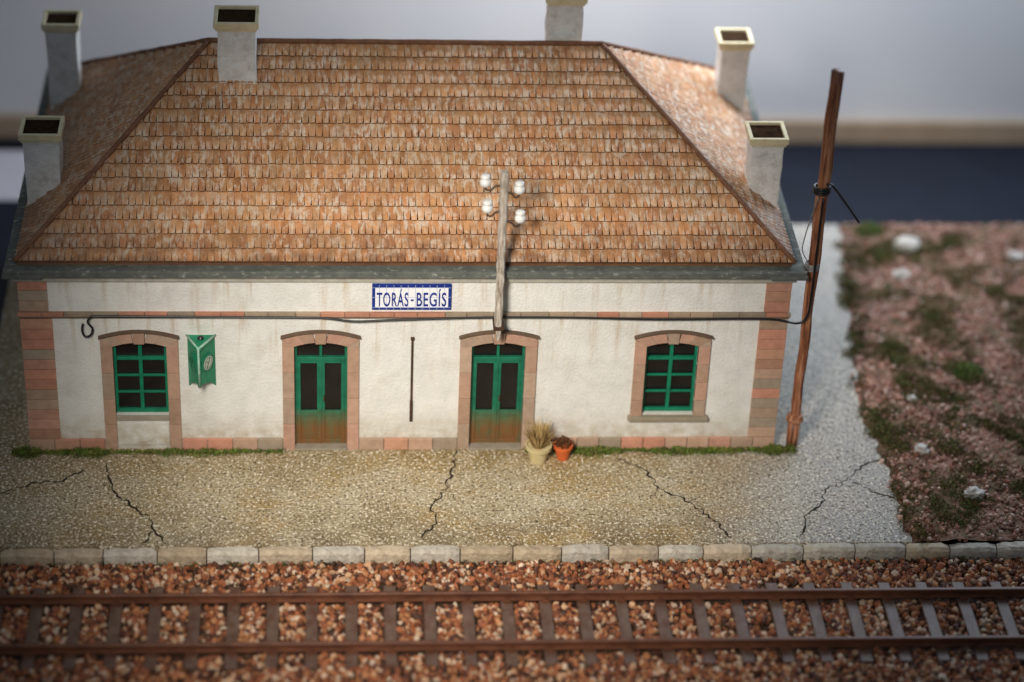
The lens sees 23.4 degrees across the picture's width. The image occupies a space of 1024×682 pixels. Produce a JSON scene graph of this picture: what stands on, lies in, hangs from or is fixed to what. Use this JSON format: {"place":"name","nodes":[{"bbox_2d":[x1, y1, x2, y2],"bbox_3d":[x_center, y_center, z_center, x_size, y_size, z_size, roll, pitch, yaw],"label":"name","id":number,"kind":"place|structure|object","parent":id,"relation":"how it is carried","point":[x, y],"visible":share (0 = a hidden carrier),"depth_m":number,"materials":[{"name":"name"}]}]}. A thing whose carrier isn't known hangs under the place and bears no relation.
{"place":"outdoors","nodes":[
{"label":"outdoors","id":0,"kind":"place"},
{"bbox_2d":[0,0,1023,119],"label":"back wall","id":1,"kind":"structure","parent":0,"point":[933,59],"depth_m":66.95,"materials":[{"name":"grey paint"}]},
{"bbox_2d":[0,113,1023,143],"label":"wall skirting","id":2,"kind":"object","parent":1,"relation":"attached to","point":[916,131],"depth_m":68.76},
{"bbox_2d":[0,138,1023,323],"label":"table top","id":3,"kind":"object","parent":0,"point":[876,183],"depth_m":67.00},
{"bbox_2d":[0,151,24,200],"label":"paper sheet","id":4,"kind":"object","parent":3,"relation":"on","point":[12,168],"depth_m":65.56,"materials":[{"name":"white paper"}]},
{"bbox_2d":[0,539,1023,565],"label":"base board","id":5,"kind":"object","parent":3,"relation":"on","point":[952,541],"depth_m":52.25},
{"bbox_2d":[0,224,911,561],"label":"platform","id":6,"kind":"structure","parent":5,"relation":"on","point":[826,482],"depth_m":52.36,"materials":[{"name":"concrete"}]},
{"bbox_2d":[54,548,103,565],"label":"kerb stone","id":7,"kind":"object","parent":6,"relation":"attached to","point":[72,556],"visible":1,"depth_m":50.14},
{"bbox_2d":[104,548,157,564],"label":"kerb stone","id":8,"kind":"object","parent":6,"relation":"attached to","point":[122,556],"visible":1,"depth_m":50.23,"materials":[{"name":"grey stone"}]},
{"bbox_2d":[158,547,206,564],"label":"kerb stone","id":9,"kind":"object","parent":6,"relation":"attached to","point":[185,555],"visible":1,"depth_m":50.29,"materials":[{"name":"beige stone"}]},
{"bbox_2d":[207,546,258,564],"bbox_3d":[-5.694,4.375,50.458,1.036,0.342,0.278,0,33,-4],"label":"kerb stone","id":10,"kind":"object","parent":6,"relation":"attached to","point":[226,554],"visible":1,"depth_m":50.36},
{"bbox_2d":[259,546,311,563],"bbox_3d":[-4.622,4.373,50.541,1.074,0.340,0.260,0,33,-4],"label":"kerb stone","id":11,"kind":"object","parent":6,"relation":"attached to","point":[292,554],"visible":1,"depth_m":50.45,"materials":[{"name":"beige stone"}]},
{"bbox_2d":[313,546,363,563],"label":"kerb stone","id":12,"kind":"object","parent":6,"relation":"attached to","point":[348,554],"visible":1,"depth_m":50.52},
{"bbox_2d":[365,545,409,563],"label":"kerb stone","id":13,"kind":"object","parent":6,"relation":"attached to","point":[388,554],"visible":1,"depth_m":50.57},
{"bbox_2d":[1,0,807,450],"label":"station building","id":14,"kind":"structure","parent":6,"relation":"on","point":[237,166],"depth_m":52.26,"materials":[{"name":"paint"}]},
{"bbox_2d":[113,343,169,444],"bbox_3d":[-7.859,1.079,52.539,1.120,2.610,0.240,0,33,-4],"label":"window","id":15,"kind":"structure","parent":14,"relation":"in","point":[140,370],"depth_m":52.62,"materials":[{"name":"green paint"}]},
{"bbox_2d":[185,334,215,387],"bbox_3d":[-6.519,0.531,51.871,0.645,1.346,0.595,0,33,-4],"label":"banner","id":16,"kind":"object","parent":14,"relation":"attached to","point":[201,362],"depth_m":51.77,"materials":[{"name":"green fabric"}]},
{"bbox_2d":[294,343,346,449],"bbox_3d":[-4.079,1.139,52.821,1.120,2.726,0.300,0,33,-4],"label":"door","id":17,"kind":"structure","parent":14,"relation":"in","point":[320,370],"depth_m":52.97,"materials":[{"name":"green wood"}]},
{"bbox_2d":[372,283,451,309],"bbox_3d":[-2.088,-0.922,51.535,1.650,0.620,0.069,0,33,-4],"label":"station sign","id":18,"kind":"object","parent":14,"relation":"attached to","point":[411,296],"visible":1,"depth_m":51.50,"materials":[{"name":"white tile"}]},
{"bbox_2d":[81,198,823,337],"bbox_3d":[-1.277,-1.489,51.117,15.279,3.386,0.072,0,33,-4],"label":"cable","id":19,"kind":"object","parent":14,"relation":"attached to","point":[439,318],"visible":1,"depth_m":51.70,"materials":[{"name":"black plastic"}]},
{"bbox_2d":[469,343,524,449],"bbox_3d":[-0.329,1.139,53.087,1.140,2.726,0.300,0,33,-4],"label":"door","id":20,"kind":"structure","parent":14,"relation":"in","point":[497,370],"depth_m":53.24,"materials":[{"name":"green wood"}]},
{"bbox_2d":[480,170,525,340],"bbox_3d":[-0.246,-1.796,50.821,0.963,4.024,0.543,0,33,-4],"label":"insulator post","id":21,"kind":"object","parent":14,"relation":"attached to","point":[519,218],"visible":1,"depth_m":50.15,"materials":[{"name":"grey wood"}]},
{"bbox_2d":[627,343,707,421],"bbox_3d":[3.397,0.834,53.131,1.740,1.975,0.320,0,33,-4],"label":"window","id":22,"kind":"structure","parent":14,"relation":"in","point":[670,369],"depth_m":53.33,"materials":[{"name":"green paint"}]},
{"bbox_2d":[10,442,799,459],"bbox_3d":[-2.217,2.358,53.435,17.071,0.214,0.527,0,33,-4],"label":"moss","id":23,"kind":"object","parent":6,"relation":"on","point":[23,451],"visible":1,"depth_m":53.28,"materials":[{"name":"green plant"}]},
{"bbox_2d":[411,545,459,563],"bbox_3d":[-1.575,4.375,50.739,1.000,0.355,0.291,0,33,-4],"label":"kerb stone","id":24,"kind":"object","parent":6,"relation":"attached to","point":[436,553],"visible":1,"depth_m":50.64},
{"bbox_2d":[460,545,512,562],"bbox_3d":[-0.524,4.377,50.829,1.069,0.335,0.266,0,33,-4],"label":"kerb stone","id":25,"kind":"object","parent":6,"relation":"attached to","point":[480,553],"visible":1,"depth_m":50.74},
{"bbox_2d":[513,545,560,562],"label":"kerb stone","id":26,"kind":"object","parent":6,"relation":"attached to","point":[524,553],"visible":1,"depth_m":50.80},
{"bbox_2d":[522,419,555,464],"bbox_3d":[0.588,2.175,53.163,0.820,0.979,0.894,0,33,-4],"label":"flower pot","id":27,"kind":"object","parent":6,"relation":"on","point":[538,445],"visible":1,"depth_m":53.11,"materials":[{"name":"beige ceramic"}]},
{"bbox_2d":[553,435,572,460],"bbox_3d":[1.103,2.295,53.397,0.431,0.565,0.427,0,33,-4],"label":"flower pot","id":28,"kind":"object","parent":6,"relation":"on","point":[563,446],"visible":1,"depth_m":53.30,"materials":[{"name":"orange ceramic"}]},
{"bbox_2d":[561,543,607,562],"bbox_3d":[1.505,4.372,50.962,0.955,0.354,0.278,0,33,-4],"label":"kerb stone","id":29,"kind":"object","parent":6,"relation":"attached to","point":[572,553],"visible":1,"depth_m":50.86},
{"bbox_2d":[608,544,657,562],"bbox_3d":[2.505,4.386,51.037,1.009,0.323,0.289,0,33,-4],"label":"kerb stone","id":30,"kind":"object","parent":6,"relation":"attached to","point":[623,553],"visible":1,"depth_m":50.94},
{"bbox_2d":[658,544,702,561],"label":"kerb stone","id":31,"kind":"object","parent":6,"relation":"attached to","point":[666,553],"visible":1,"depth_m":51.01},
{"bbox_2d":[703,543,750,561],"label":"kerb stone","id":32,"kind":"object","parent":6,"relation":"attached to","point":[726,552],"visible":1,"depth_m":51.07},
{"bbox_2d":[751,544,802,560],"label":"kerb stone","id":33,"kind":"object","parent":6,"relation":"attached to","point":[785,552],"visible":1,"depth_m":51.17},
{"bbox_2d":[786,68,859,447],"bbox_3d":[6.563,-1.538,51.829,1.145,9.131,0.421,0,33,-4],"label":"telegraph pole","id":34,"kind":"object","parent":6,"relation":"on","point":[823,185],"visible":1,"depth_m":51.25,"materials":[{"name":"brown wood"}]},
{"bbox_2d":[803,542,854,560],"bbox_3d":[6.576,4.367,51.334,1.059,0.352,0.259,0,33,-4],"label":"kerb stone","id":35,"kind":"object","parent":6,"relation":"attached to","point":[826,551],"visible":1,"depth_m":51.24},
{"bbox_2d":[854,543,905,560],"bbox_3d":[7.647,4.373,51.409,1.048,0.340,0.262,0,33,-4],"label":"kerb stone","id":36,"kind":"object","parent":6,"relation":"attached to","point":[875,551],"visible":1,"depth_m":51.32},
{"bbox_2d":[905,542,949,560],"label":"kerb stone","id":37,"kind":"object","parent":6,"relation":"attached to","point":[915,551],"visible":1,"depth_m":51.38,"materials":[{"name":"beige stone"}]},
{"bbox_2d":[0,557,1023,681],"bbox_3d":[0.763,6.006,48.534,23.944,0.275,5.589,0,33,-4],"label":"ballast","id":38,"kind":"structure","parent":5,"relation":"on","point":[519,574],"depth_m":49.15,"materials":[{"name":"brown gravel"}]},
{"bbox_2d":[0,548,54,565],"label":"kerb stone","id":39,"kind":"object","parent":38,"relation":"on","point":[33,556],"visible":1,"depth_m":50.08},
{"bbox_2d":[6,555,1014,573],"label":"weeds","id":40,"kind":"object","parent":38,"relation":"on","point":[584,561],"visible":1,"depth_m":50.64,"materials":[{"name":"green plant"}]},
{"bbox_2d":[0,582,1023,672],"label":"railway track","id":41,"kind":"structure","parent":38,"relation":"on","point":[351,646],"depth_m":48.92,"materials":[{"name":"brown metal"}]},
{"bbox_2d":[949,543,996,559],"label":"kerb stone","id":42,"kind":"object","parent":38,"relation":"on","point":[985,551],"visible":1,"depth_m":51.44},
{"bbox_2d":[996,541,1023,559],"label":"kerb stone","id":43,"kind":"object","parent":38,"relation":"on","point":[1009,550],"visible":1,"depth_m":51.49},
{"bbox_2d":[838,222,1023,542],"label":"earth ground","id":44,"kind":"structure","parent":0,"point":[987,366],"depth_m":57.00,"materials":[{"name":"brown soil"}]},
{"bbox_2d":[853,221,884,239],"bbox_3d":[8.989,-2.799,62.139,0.871,0.337,0.753,0,33,-4],"label":"green shrub","id":45,"kind":"object","parent":44,"relation":"on","point":[869,229],"visible":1,"depth_m":62.12,"materials":[{"name":"green plant"}]},
{"bbox_2d":[892,268,910,279],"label":"white rock","id":46,"kind":"object","parent":44,"relation":"on","point":[901,273],"visible":1,"depth_m":60.37,"materials":[{"name":"white stone"}]},
{"bbox_2d":[893,236,920,252],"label":"white rock","id":47,"kind":"object","parent":44,"relation":"on","point":[908,243],"visible":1,"depth_m":61.43,"materials":[{"name":"white stone"}]},
{"bbox_2d":[907,394,917,401],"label":"white rock","id":48,"kind":"object","parent":44,"relation":"on","point":[912,396],"visible":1,"depth_m":55.87,"materials":[{"name":"white stone"}]},
{"bbox_2d":[914,443,929,455],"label":"white rock","id":49,"kind":"object","parent":44,"relation":"on","point":[922,448],"visible":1,"depth_m":54.12,"materials":[{"name":"white stone"}]},
{"bbox_2d":[833,221,1023,543],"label":"ground scrub","id":50,"kind":"object","parent":44,"relation":"on","point":[891,345],"visible":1,"depth_m":57.20,"materials":[{"name":"green plant"}]},
{"bbox_2d":[950,361,983,382],"bbox_3d":[10.491,0.666,56.834,0.827,0.354,0.728,0,33,-4],"label":"green shrub","id":51,"kind":"object","parent":44,"relation":"on","point":[959,372],"visible":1,"depth_m":56.82,"materials":[{"name":"green plant"}]},
{"bbox_2d":[962,486,985,499],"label":"white rock","id":52,"kind":"object","parent":44,"relation":"on","point":[975,491],"visible":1,"depth_m":52.77,"materials":[{"name":"white stone"}]},
{"bbox_2d":[1007,251,1023,260],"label":"white rock","id":53,"kind":"object","parent":44,"relation":"on","point":[1014,255],"visible":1,"depth_m":61.28,"materials":[{"name":"white stone"}]}
]}

